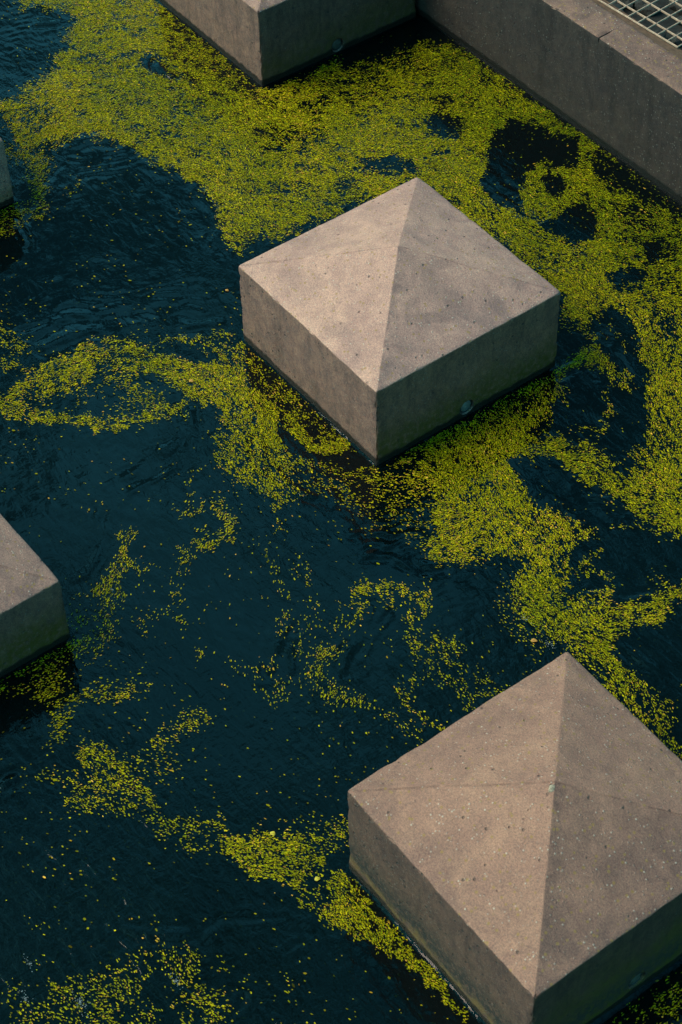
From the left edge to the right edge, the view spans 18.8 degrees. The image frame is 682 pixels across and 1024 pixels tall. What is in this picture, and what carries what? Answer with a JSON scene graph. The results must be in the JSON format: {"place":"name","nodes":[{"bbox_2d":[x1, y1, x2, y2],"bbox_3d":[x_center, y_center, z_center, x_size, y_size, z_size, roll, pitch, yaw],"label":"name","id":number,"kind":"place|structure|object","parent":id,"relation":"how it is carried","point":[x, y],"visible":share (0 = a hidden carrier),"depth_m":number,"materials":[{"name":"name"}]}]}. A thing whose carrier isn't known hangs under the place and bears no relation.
{"place":"outdoors","nodes":[
{"label":"outdoors","id":0,"kind":"place"},
{"bbox_2d":[0,0,681,1023],"bbox_3d":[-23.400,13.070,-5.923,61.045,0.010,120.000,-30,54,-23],"label":"water","id":1,"kind":"structure","parent":0,"point":[198,898],"depth_m":5.10,"materials":[{"name":"blue liquid"}]},
{"bbox_2d":[0,0,681,1023],"bbox_3d":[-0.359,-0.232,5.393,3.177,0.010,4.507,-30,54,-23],"label":"duckweed","id":2,"kind":"object","parent":1,"relation":"on","point":[480,130],"visible":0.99,"depth_m":5.64,"materials":[{"name":"green plant"}]},
{"bbox_2d":[606,0,681,49],"bbox_3d":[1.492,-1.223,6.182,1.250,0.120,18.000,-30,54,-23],"label":"metal grate","id":3,"kind":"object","parent":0,"point":[665,23],"depth_m":6.39,"materials":[{"name":"grey metal"}]},
{"bbox_2d":[608,0,681,46],"bbox_3d":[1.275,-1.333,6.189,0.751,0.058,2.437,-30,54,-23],"label":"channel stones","id":4,"kind":"object","parent":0,"point":[648,10],"visible":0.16,"depth_m":6.39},
{"label":"pond bed","id":5,"kind":"structure","parent":0,"visible":0},
{"bbox_2d":[0,138,13,207],"bbox_3d":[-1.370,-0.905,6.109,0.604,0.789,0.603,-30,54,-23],"label":"concrete block","id":6,"kind":"structure","parent":5,"relation":"on","point":[6,195],"depth_m":5.95,"materials":[{"name":"grey concrete"}]},
{"bbox_2d":[0,514,69,676],"bbox_3d":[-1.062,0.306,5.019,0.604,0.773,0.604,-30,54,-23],"label":"concrete block","id":7,"kind":"structure","parent":5,"relation":"on","point":[33,622],"depth_m":4.79,"materials":[{"name":"grey concrete"}]},
{"bbox_2d":[159,0,415,85],"bbox_3d":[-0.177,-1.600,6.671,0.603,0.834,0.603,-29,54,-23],"label":"concrete block","id":8,"kind":"structure","parent":5,"relation":"on","point":[263,42],"depth_m":6.37,"materials":[{"name":"grey concrete"}]},
{"bbox_2d":[239,177,560,464],"bbox_3d":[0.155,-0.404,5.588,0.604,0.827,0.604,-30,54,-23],"label":"concrete block","id":9,"kind":"structure","parent":5,"relation":"on","point":[380,329],"depth_m":5.29,"materials":[{"name":"grey concrete"}]},
{"bbox_2d":[348,652,681,1023],"bbox_3d":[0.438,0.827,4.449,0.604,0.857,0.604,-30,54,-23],"label":"concrete block","id":10,"kind":"structure","parent":5,"relation":"on","point":[515,853],"depth_m":4.14,"materials":[{"name":"grey concrete"}]},
{"bbox_2d":[415,0,681,201],"bbox_3d":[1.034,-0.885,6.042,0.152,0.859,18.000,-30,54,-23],"label":"pool wall","id":11,"kind":"structure","parent":5,"relation":"on","point":[608,78],"depth_m":6.02,"materials":[{"name":"concrete"}]},
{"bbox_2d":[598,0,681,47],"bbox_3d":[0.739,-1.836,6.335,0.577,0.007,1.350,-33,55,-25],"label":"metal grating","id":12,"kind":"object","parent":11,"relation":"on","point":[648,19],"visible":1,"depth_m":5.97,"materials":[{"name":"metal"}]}
]}

